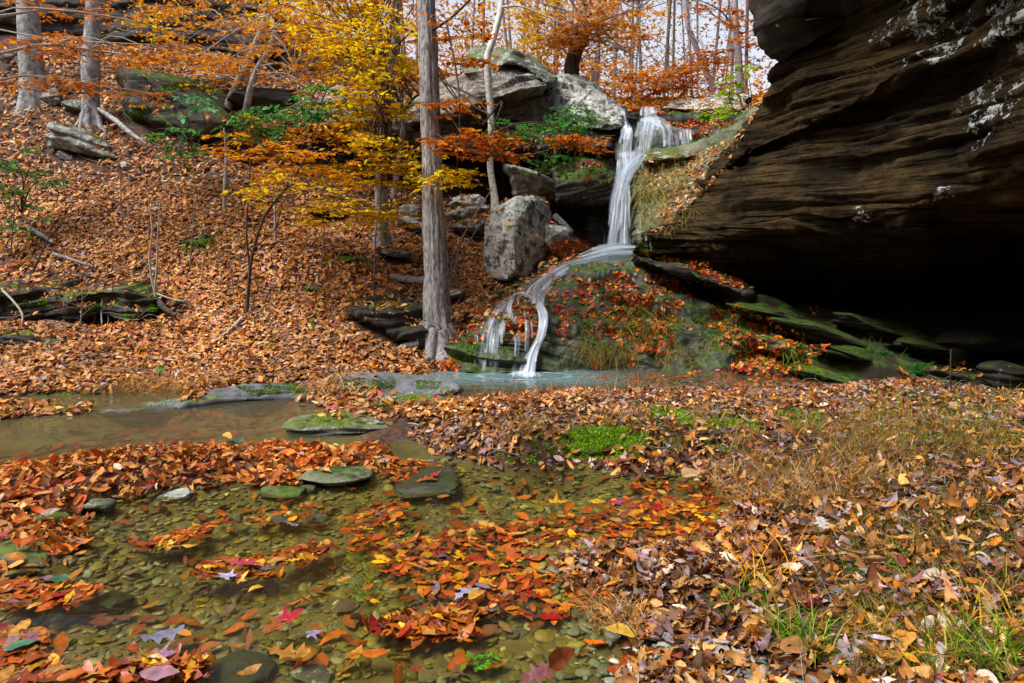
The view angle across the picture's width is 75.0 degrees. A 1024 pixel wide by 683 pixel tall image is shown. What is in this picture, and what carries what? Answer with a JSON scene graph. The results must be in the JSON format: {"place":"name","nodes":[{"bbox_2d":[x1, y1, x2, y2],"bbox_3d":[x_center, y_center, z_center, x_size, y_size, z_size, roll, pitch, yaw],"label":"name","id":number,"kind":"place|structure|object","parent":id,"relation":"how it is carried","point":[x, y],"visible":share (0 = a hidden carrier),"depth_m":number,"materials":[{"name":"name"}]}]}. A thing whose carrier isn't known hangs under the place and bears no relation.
{"place":"outdoors","nodes":[
{"label":"outdoors","id":0,"kind":"place"},
{"bbox_2d":[82,498,116,514],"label":"boulder","id":1,"kind":"object","parent":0,"point":[99,506],"visible":0.89,"depth_m":3.31,"materials":[{"name":"grey stone"}]},
{"bbox_2d":[0,34,1023,682],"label":"ground","id":2,"kind":"structure","parent":0,"point":[26,432],"depth_m":4.62,"materials":[{"name":"soil"}]},
{"bbox_2d":[0,539,52,568],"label":"boulder","id":3,"kind":"object","parent":2,"relation":"on","point":[8,547],"visible":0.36,"depth_m":2.75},
{"bbox_2d":[12,0,47,115],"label":"grey tree","id":4,"kind":"object","parent":2,"relation":"on","point":[28,23],"visible":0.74,"depth_m":11.47,"materials":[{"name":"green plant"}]},
{"bbox_2d":[0,329,72,347],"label":"mossy ledge","id":5,"kind":"object","parent":2,"relation":"on","point":[21,339],"visible":0.24,"depth_m":6.92,"materials":[{"name":"stone"}]},
{"bbox_2d":[0,147,73,238],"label":"green shrub","id":6,"kind":"object","parent":2,"relation":"on","point":[19,191],"visible":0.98,"depth_m":8.73,"materials":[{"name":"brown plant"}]},
{"bbox_2d":[39,88,62,105],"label":"boulder","id":7,"kind":"object","parent":2,"relation":"on","point":[55,99],"visible":0.84,"depth_m":11.46,"materials":[{"name":"grey stone"}]},
{"bbox_2d":[44,122,116,159],"bbox_3d":[-6.753,-3.150,10.637,1.192,0.624,0.921,0,8,0],"label":"boulder","id":8,"kind":"object","parent":2,"relation":"on","point":[60,136],"visible":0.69,"depth_m":10.28,"materials":[{"name":"grey stone"}]},
{"bbox_2d":[0,278,167,324],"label":"mossy ledge","id":9,"kind":"object","parent":2,"relation":"on","point":[130,297],"visible":0.69,"depth_m":7.59,"materials":[{"name":"stone"}]},
{"bbox_2d":[128,192,183,301],"bbox_3d":[-4.065,-1.069,7.667,0.617,1.289,0.139,1,8,5],"label":"pale sapling","id":10,"kind":"object","parent":9,"relation":"on","point":[154,283],"visible":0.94,"depth_m":7.71,"materials":[{"name":"grey plant"}]},
{"bbox_2d":[73,0,110,136],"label":"grey tree","id":11,"kind":"object","parent":2,"relation":"on","point":[92,116],"visible":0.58,"depth_m":10.98,"materials":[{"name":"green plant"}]},
{"bbox_2d":[0,0,232,115],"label":"overhanging beech tree","id":12,"kind":"object","parent":2,"relation":"on","point":[79,84],"visible":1,"depth_m":8.44,"materials":[{"name":"orange plant"}]},
{"bbox_2d":[0,0,283,60],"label":"cliff","id":13,"kind":"structure","parent":2,"relation":"on","point":[73,27],"depth_m":13.49,"materials":[{"name":"stone"}]},
{"bbox_2d":[156,487,192,500],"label":"boulder","id":14,"kind":"object","parent":2,"relation":"on","point":[182,493],"visible":1,"depth_m":3.53,"materials":[{"name":"grey stone"}]},
{"bbox_2d":[115,67,236,145],"bbox_3d":[-5.670,-3.992,11.443,2.052,1.218,1.176,0,8,0],"label":"boulder","id":15,"kind":"object","parent":2,"relation":"on","point":[134,79],"visible":0.65,"depth_m":11.02,"materials":[{"name":"stone"}]},
{"bbox_2d":[117,0,290,110],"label":"leaning tree","id":16,"kind":"object","parent":15,"relation":"on","point":[241,75],"visible":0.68,"depth_m":11.13,"materials":[{"name":"orange plant"}]},
{"bbox_2d":[184,73,234,93],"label":"boulder","id":17,"kind":"object","parent":15,"relation":"on","point":[229,85],"visible":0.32,"depth_m":11.69,"materials":[{"name":"white stone"}]},
{"bbox_2d":[227,85,296,116],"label":"boulder","id":18,"kind":"object","parent":15,"relation":"on","point":[267,97],"visible":0.61,"depth_m":11.45,"materials":[{"name":"stone"}]},
{"bbox_2d":[142,94,219,174],"bbox_3d":[-4.772,-2.969,9.655,1.112,1.130,0.883,-2,8,-14],"label":"green shrub","id":19,"kind":"object","parent":2,"relation":"on","point":[202,109],"visible":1,"depth_m":9.62,"materials":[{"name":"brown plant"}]},
{"bbox_2d":[0,432,398,574],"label":"fallen leaves","id":20,"kind":"object","parent":2,"relation":"on","point":[53,468],"visible":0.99,"depth_m":3.66,"materials":[{"name":"orange plant"}]},
{"bbox_2d":[93,383,309,415],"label":"pool edge slab","id":21,"kind":"structure","parent":2,"relation":"on","point":[224,396],"depth_m":5.67,"materials":[{"name":"grey stone"}]},
{"bbox_2d":[200,650,275,682],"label":"boulder","id":22,"kind":"object","parent":2,"relation":"on","point":[229,666],"visible":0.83,"depth_m":2.13,"materials":[{"name":"grey stone"}]},
{"bbox_2d":[179,0,379,112],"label":"forked tree","id":23,"kind":"object","parent":2,"relation":"on","point":[260,64],"visible":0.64,"depth_m":9.98,"materials":[{"name":"orange plant"}]},
{"bbox_2d":[211,82,365,175],"bbox_3d":[-2.640,-2.581,8.087,1.708,1.008,1.285,0,8,0],"label":"green shrub","id":24,"kind":"object","parent":2,"relation":"on","point":[272,133],"visible":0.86,"depth_m":7.92,"materials":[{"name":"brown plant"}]},
{"bbox_2d":[201,109,385,313],"bbox_3d":[-2.494,-1.480,7.726,2.250,2.449,2.189,0,8,0],"label":"orange beech tree","id":25,"kind":"object","parent":2,"relation":"on","point":[278,176],"visible":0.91,"depth_m":7.41,"materials":[{"name":"brown plant"}]},
{"bbox_2d":[0,170,598,424],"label":"hillside leaves","id":26,"kind":"object","parent":2,"relation":"on","point":[358,407],"visible":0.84,"depth_m":7.92,"materials":[{"name":"brown plant"}]},
{"bbox_2d":[0,397,674,682],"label":"sunken leaves","id":27,"kind":"object","parent":2,"relation":"on","point":[457,661],"visible":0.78,"depth_m":2.72,"materials":[{"name":"orange plant"}]},
{"bbox_2d":[245,0,452,198],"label":"slim leaning tree","id":28,"kind":"object","parent":2,"relation":"on","point":[353,10],"visible":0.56,"depth_m":9.14,"materials":[{"name":"yellow plant"}]},
{"bbox_2d":[296,84,419,144],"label":"shadowed block","id":29,"kind":"structure","parent":2,"relation":"on","point":[409,130],"depth_m":11.29,"materials":[{"name":"beige stone"}]},
{"bbox_2d":[269,0,459,246],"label":"yellow beech tree","id":30,"kind":"object","parent":2,"relation":"on","point":[385,145],"visible":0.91,"depth_m":7.96,"materials":[{"name":"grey plant"}]},
{"bbox_2d":[0,456,747,682],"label":"creek pebbles","id":31,"kind":"object","parent":2,"relation":"on","point":[337,645],"visible":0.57,"depth_m":2.79,"materials":[{"name":"stone"}]},
{"bbox_2d":[83,590,134,614],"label":"boulder","id":32,"kind":"object","parent":31,"relation":"on","point":[113,602],"visible":0.96,"depth_m":2.57,"materials":[{"name":"green stone"}]},
{"bbox_2d":[259,485,304,498],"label":"boulder","id":33,"kind":"object","parent":31,"relation":"on","point":[280,492],"visible":0.99,"depth_m":3.56,"materials":[{"name":"stone"}]},
{"bbox_2d":[290,663,332,682],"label":"boulder","id":34,"kind":"object","parent":31,"relation":"on","point":[316,673],"visible":1,"depth_m":2.12,"materials":[{"name":"grey stone"}]},
{"bbox_2d":[393,466,458,498],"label":"boulder","id":35,"kind":"object","parent":31,"relation":"on","point":[445,482],"visible":0.94,"depth_m":3.67,"materials":[{"name":"grey stone"}]},
{"bbox_2d":[0,0,762,231],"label":"slope leaves","id":36,"kind":"object","parent":2,"relation":"on","point":[61,119],"visible":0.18,"depth_m":10.92,"materials":[{"name":"orange plant"}]},
{"bbox_2d":[344,288,428,348],"bbox_3d":[-1.446,-0.301,7.949,1.099,0.659,1.477,0,8,0],"label":"root ledge","id":37,"kind":"object","parent":2,"relation":"on","point":[396,327],"visible":0.77,"depth_m":7.36,"materials":[{"name":"stone"}]},
{"bbox_2d":[321,372,462,396],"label":"round pool slab","id":38,"kind":"structure","parent":2,"relation":"on","point":[404,383],"depth_m":6.05,"materials":[{"name":"grey stone"}]},
{"bbox_2d":[381,247,412,257],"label":"boulder","id":39,"kind":"object","parent":2,"relation":"on","point":[400,253],"visible":0.85,"depth_m":8.79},
{"bbox_2d":[390,273,423,283],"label":"fallen branch","id":40,"kind":"object","parent":2,"relation":"on","point":[410,279],"visible":0.86,"depth_m":8.22,"materials":[{"name":"wood"}]},
{"bbox_2d":[355,394,466,404],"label":"leaves","id":41,"kind":"object","parent":2,"relation":"on","point":[400,399],"visible":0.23,"depth_m":5.43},
{"bbox_2d":[279,129,551,176],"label":"recess wall","id":42,"kind":"structure","parent":2,"relation":"on","point":[347,157],"depth_m":12.05,"materials":[{"name":"stone"}]},
{"bbox_2d":[0,80,906,572],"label":"bright moss","id":43,"kind":"object","parent":2,"relation":"on","point":[584,450],"visible":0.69,"depth_m":5.50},
{"bbox_2d":[446,206,479,220],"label":"boulder","id":44,"kind":"object","parent":2,"relation":"on","point":[464,212],"visible":0.92,"depth_m":10.03,"materials":[{"name":"white stone"}]},
{"bbox_2d":[449,194,489,213],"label":"boulder","id":45,"kind":"object","parent":44,"relation":"on","point":[476,200],"visible":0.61,"depth_m":10.32,"materials":[{"name":"white stone"}]},
{"bbox_2d":[450,219,485,234],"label":"boulder","id":46,"kind":"object","parent":2,"relation":"on","point":[459,226],"visible":0.73,"depth_m":9.76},
{"bbox_2d":[328,0,614,363],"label":"oak tree","id":47,"kind":"object","parent":2,"relation":"on","point":[438,325],"visible":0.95,"depth_m":7.28,"materials":[{"name":"grey plant"}]},
{"bbox_2d":[449,186,493,287],"bbox_3d":[-0.501,-1.287,8.571,0.822,1.440,0.230,-6,10,-39],"label":"bare sapling","id":48,"kind":"object","parent":2,"relation":"on","point":[455,267],"visible":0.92,"depth_m":8.44,"materials":[{"name":"brown plant"}]},
{"bbox_2d":[460,649,500,671],"bbox_3d":[-0.100,1.021,2.142,0.130,0.104,0.119,0,8,0],"label":"seedling","id":49,"kind":"object","parent":2,"relation":"on","point":[476,666],"visible":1,"depth_m":2.13,"materials":[{"name":"green plant"}]},
{"bbox_2d":[439,0,583,211],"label":"birch tree","id":50,"kind":"object","parent":2,"relation":"on","point":[489,94],"visible":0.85,"depth_m":9.01,"materials":[{"name":"white plant"}]},
{"bbox_2d":[0,97,1023,681],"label":"fallen leaves","id":51,"kind":"object","parent":2,"relation":"on","point":[834,399],"depth_m":6.49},
{"bbox_2d":[483,195,551,281],"bbox_3d":[0.054,-1.438,9.324,0.876,1.159,1.653,4,9,27],"label":"tall boulder","id":52,"kind":"object","parent":2,"relation":"on","point":[512,251],"visible":0.88,"depth_m":8.77,"materials":[{"name":"white stone"}]},
{"bbox_2d":[284,17,762,107],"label":"distant leaf floor","id":53,"kind":"structure","parent":2,"relation":"on","point":[635,102],"depth_m":19.88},
{"bbox_2d":[280,0,775,105],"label":"distant woodland foliage","id":54,"kind":"object","parent":2,"relation":"on","point":[466,47],"visible":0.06,"depth_m":20.30,"materials":[{"name":"orange plant"}]},
{"bbox_2d":[486,102,610,177],"bbox_3d":[0.504,-2.911,9.518,1.716,1.120,1.215,-2,8,-17],"label":"green shrub","id":55,"kind":"object","parent":2,"relation":"on","point":[542,130],"visible":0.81,"depth_m":9.41,"materials":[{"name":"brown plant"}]},
{"bbox_2d":[95,361,1023,681],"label":"dry grass","id":56,"kind":"structure","parent":2,"relation":"on","point":[791,493],"depth_m":3.33,"materials":[{"name":"plant"}]},
{"bbox_2d":[549,156,617,213],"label":"layered block","id":57,"kind":"structure","parent":2,"relation":"on","point":[577,195],"depth_m":10.11,"materials":[{"name":"stone"}]},
{"bbox_2d":[502,164,554,200],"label":"boulder","id":58,"kind":"object","parent":57,"relation":"on","point":[542,185],"visible":0.73,"depth_m":10.45,"materials":[{"name":"grey stone"}]},
{"bbox_2d":[478,118,614,166],"bbox_3d":[0.567,-3.288,11.058,2.272,0.827,1.804,1,8,10],"label":"jutting ledge","id":59,"kind":"object","parent":57,"relation":"on","point":[608,145],"visible":0.37,"depth_m":10.51,"materials":[{"name":"stone"}]},
{"bbox_2d":[412,96,567,155],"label":"slab","id":60,"kind":"structure","parent":59,"relation":"on","point":[533,109],"depth_m":10.96,"materials":[{"name":"beige stone"}]},
{"bbox_2d":[401,65,547,126],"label":"slanted slab","id":61,"kind":"structure","parent":60,"relation":"on","point":[512,84],"depth_m":10.58,"materials":[{"name":"beige stone"}]},
{"bbox_2d":[459,45,557,90],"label":"slab","id":62,"kind":"structure","parent":61,"relation":"on","point":[522,60],"depth_m":10.80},
{"bbox_2d":[502,0,669,74],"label":"dark beech tree","id":63,"kind":"object","parent":62,"relation":"on","point":[587,23],"visible":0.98,"depth_m":11.61,"materials":[{"name":"orange plant"}]},
{"bbox_2d":[543,73,624,130],"bbox_3d":[1.120,-4.043,11.696,1.509,1.216,2.752,0,8,0],"label":"shoulder rock","id":64,"kind":"object","parent":2,"relation":"on","point":[566,89],"visible":0.35,"depth_m":10.91,"materials":[{"name":"white stone"}]},
{"bbox_2d":[566,425,621,459],"bbox_3d":[0.504,0.643,4.182,0.496,0.218,0.351,0,8,0],"label":"moss","id":65,"kind":"object","parent":2,"relation":"on","point":[593,447],"visible":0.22,"depth_m":4.07,"materials":[{"name":"plant"}]},
{"bbox_2d":[434,256,791,383],"bbox_3d":[1.226,-0.327,8.614,4.231,1.667,3.550,0,8,0],"label":"cascade mound","id":66,"kind":"object","parent":2,"relation":"on","point":[553,354],"visible":0.59,"depth_m":7.37,"materials":[{"name":"stone"}]},
{"bbox_2d":[544,225,569,254],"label":"boulder","id":67,"kind":"object","parent":66,"relation":"on","point":[558,233],"visible":0.84,"depth_m":9.08,"materials":[{"name":"grey stone"}]},
{"bbox_2d":[488,243,636,372],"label":"cascade","id":68,"kind":"object","parent":66,"relation":"on","point":[617,252],"visible":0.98,"depth_m":8.55,"materials":[{"name":"white liquid"}]},
{"bbox_2d":[631,255,755,300],"bbox_3d":[2.268,-0.827,8.727,1.460,0.615,1.700,0,8,0],"label":"mouth rock","id":69,"kind":"object","parent":66,"relation":"on","point":[717,291],"visible":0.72,"depth_m":8.25,"materials":[{"name":"stone"}]},
{"bbox_2d":[720,331,759,352],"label":"cave rock","id":70,"kind":"object","parent":66,"relation":"on","point":[747,346],"visible":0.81,"depth_m":6.99,"materials":[{"name":"stone"}]},
{"bbox_2d":[758,334,807,358],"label":"cave rock","id":71,"kind":"object","parent":66,"relation":"on","point":[780,341],"visible":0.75,"depth_m":6.90,"materials":[{"name":"stone"}]},
{"bbox_2d":[515,0,734,106],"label":"tree","id":72,"kind":"object","parent":2,"relation":"on","point":[595,71],"visible":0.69,"depth_m":14.30,"materials":[{"name":"orange plant"}]},
{"bbox_2d":[299,89,965,397],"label":"leaves on rocks","id":73,"kind":"object","parent":2,"relation":"on","point":[645,297],"visible":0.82,"depth_m":7.80,"materials":[{"name":"orange plant"}]},
{"bbox_2d":[583,106,742,245],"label":"falls wall","id":74,"kind":"structure","parent":2,"relation":"on","point":[597,224],"depth_m":10.67,"materials":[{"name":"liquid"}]},
{"bbox_2d":[338,297,1023,682],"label":"green grass","id":75,"kind":"structure","parent":2,"relation":"on","point":[804,627],"depth_m":2.27,"materials":[{"name":"plant"}]},
{"bbox_2d":[631,107,758,245],"bbox_3d":[2.817,-2.495,10.224,2.338,2.210,2.875,0,8,0],"label":"grassy bank rock","id":76,"kind":"object","parent":2,"relation":"on","point":[697,146],"visible":0.38,"depth_m":9.65,"materials":[{"name":"green stone"}]},
{"bbox_2d":[609,107,680,243],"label":"waterfall","id":77,"kind":"structure","parent":76,"relation":"on","point":[628,172],"depth_m":9.87,"materials":[{"name":"white liquid"}]},
{"bbox_2d":[639,146,696,163],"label":"falls step rock","id":78,"kind":"object","parent":76,"relation":"on","point":[652,153],"visible":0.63,"depth_m":9.90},
{"bbox_2d":[695,63,762,124],"bbox_3d":[3.337,-3.853,10.431,1.056,0.934,0.654,0,8,0],"label":"hanging leaf shrub","id":79,"kind":"object","parent":76,"relation":"on","point":[705,116],"visible":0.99,"depth_m":10.45,"materials":[{"name":"green plant"}]},
{"bbox_2d":[563,112,829,386],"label":"hanging mound grass","id":80,"kind":"structure","parent":2,"relation":"on","point":[642,193],"depth_m":7.42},
{"bbox_2d":[661,96,746,112],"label":"falls lip rock","id":81,"kind":"object","parent":2,"relation":"on","point":[672,105],"visible":0.38,"depth_m":11.48,"materials":[{"name":"white stone"}]},
{"bbox_2d":[659,0,764,90],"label":"pale leaning tree","id":82,"kind":"object","parent":2,"relation":"on","point":[700,56],"visible":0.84,"depth_m":13.76,"materials":[{"name":"orange plant"}]},
{"bbox_2d":[672,0,754,93],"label":"tree","id":83,"kind":"object","parent":2,"relation":"on","point":[735,19],"visible":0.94,"depth_m":13.49,"materials":[{"name":"brown plant"}]},
{"bbox_2d":[407,366,1023,482],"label":"bank leaves","id":84,"kind":"object","parent":2,"relation":"on","point":[709,393],"visible":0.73,"depth_m":4.40,"materials":[{"name":"brown plant"}]},
{"bbox_2d":[566,614,881,682],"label":"leaves","id":85,"kind":"object","parent":2,"relation":"on","point":[593,662],"visible":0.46,"depth_m":2.09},
{"bbox_2d":[554,436,1023,682],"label":"foreground leaves","id":86,"kind":"object","parent":2,"relation":"on","point":[629,670],"visible":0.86,"depth_m":2.42,"materials":[{"name":"brown plant"}]},
{"bbox_2d":[594,618,634,636],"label":"fallen leaf","id":87,"kind":"object","parent":86,"relation":"on","point":[620,628],"visible":1,"depth_m":2.19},
{"bbox_2d":[770,636,808,656],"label":"fallen leaf","id":88,"kind":"object","parent":86,"relation":"on","point":[792,647],"visible":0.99,"depth_m":1.92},
{"bbox_2d":[633,0,1023,311],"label":"overhanging boulder","id":89,"kind":"object","parent":2,"relation":"on","point":[877,157],"visible":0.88,"depth_m":7.22,"materials":[{"name":"brown stone"}]},
{"bbox_2d":[749,0,853,60],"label":"hanging rock","id":90,"kind":"object","parent":89,"relation":"hanging from","point":[783,30],"visible":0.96,"depth_m":7.72,"materials":[{"name":"stone"}]},
{"bbox_2d":[721,294,1006,388],"bbox_3d":[4.584,0.090,7.745,4.528,1.253,4.450,0,8,0],"label":"cave ledge","id":91,"kind":"object","parent":2,"relation":"on","point":[855,371],"visible":0.34,"depth_m":7.09,"materials":[{"name":"stone"}]},
{"bbox_2d":[725,302,787,321],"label":"cave rock","id":92,"kind":"object","parent":91,"relation":"on","point":[764,312],"visible":0.64,"depth_m":7.58,"materials":[{"name":"stone"}]},
{"bbox_2d":[766,317,868,347],"bbox_3d":[3.372,-0.116,7.426,1.071,0.324,0.699,0,8,0],"label":"cave rock","id":93,"kind":"object","parent":91,"relation":"on","point":[817,332],"visible":0.86,"depth_m":7.25,"materials":[{"name":"stone"}]},
{"bbox_2d":[789,363,852,383],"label":"cave rock","id":94,"kind":"object","parent":91,"relation":"on","point":[829,375],"visible":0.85,"depth_m":6.58,"materials":[{"name":"stone"}]},
{"bbox_2d":[807,344,872,364],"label":"cave rock","id":95,"kind":"object","parent":91,"relation":"on","point":[843,353],"visible":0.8,"depth_m":6.71,"materials":[{"name":"stone"}]},
{"bbox_2d":[829,312,902,341],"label":"cave rock","id":96,"kind":"object","parent":91,"relation":"on","point":[877,329],"visible":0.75,"depth_m":7.39,"materials":[{"name":"stone"}]},
{"bbox_2d":[883,338,949,357],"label":"cave rock","id":97,"kind":"object","parent":91,"relation":"on","point":[924,348],"visible":0.95,"depth_m":6.95,"materials":[{"name":"stone"}]},
{"bbox_2d":[933,329,1023,352],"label":"cave rock","id":98,"kind":"object","parent":91,"relation":"on","point":[976,341],"visible":0.85,"depth_m":7.09,"materials":[{"name":"stone"}]},
{"bbox_2d":[924,370,977,382],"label":"cave rock","id":99,"kind":"object","parent":2,"relation":"on","point":[957,376],"visible":0.91,"depth_m":6.11,"materials":[{"name":"stone"}]},
{"bbox_2d":[976,360,1023,386],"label":"cave rock","id":100,"kind":"object","parent":2,"relation":"on","point":[999,373],"visible":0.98,"depth_m":6.17,"materials":[{"name":"stone"}]},
{"bbox_2d":[279,0,777,96],"label":"sky","id":101,"kind":"structure","parent":0,"point":[712,34],"materials":[{"name":"white"}]},
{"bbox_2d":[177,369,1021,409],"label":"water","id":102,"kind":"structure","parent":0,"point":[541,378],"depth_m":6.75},
{"bbox_2d":[252,642,309,659],"bbox_3d":[-0.747,0.995,2.139,0.208,0.019,0.098,0,8,0],"label":"fallen leaf","id":103,"kind":"object","parent":102,"relation":"on","point":[289,651],"visible":1,"depth_m":2.14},
{"bbox_2d":[281,412,387,437],"bbox_3d":[-1.210,0.610,4.888,0.875,0.129,0.466,0,8,0],"label":"boulder","id":104,"kind":"object","parent":102,"relation":"in","point":[309,426],"visible":0.73,"depth_m":4.70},
{"bbox_2d":[297,466,372,486],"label":"boulder","id":105,"kind":"object","parent":102,"relation":"in","point":[338,476],"visible":0.98,"depth_m":3.69,"materials":[{"name":"green stone"}]},
{"bbox_2d":[0,374,828,682],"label":"floating leaf rafts","id":106,"kind":"object","parent":102,"relation":"on","point":[34,662],"visible":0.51,"depth_m":2.67,"materials":[{"name":"plant"}]},
{"bbox_2d":[119,665,179,680],"bbox_3d":[-1.078,0.990,1.996,0.169,0.011,0.064,0,8,0],"label":"fallen leaf","id":107,"kind":"object","parent":106,"relation":"on","point":[154,673],"visible":1,"depth_m":2.00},
{"bbox_2d":[512,660,553,682],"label":"fallen leaf","id":108,"kind":"object","parent":102,"relation":"on","point":[538,673],"visible":0.91,"depth_m":2.00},
{"bbox_2d":[548,647,574,681],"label":"fallen leaf","id":109,"kind":"object","parent":102,"relation":"on","point":[559,658],"visible":1,"depth_m":2.03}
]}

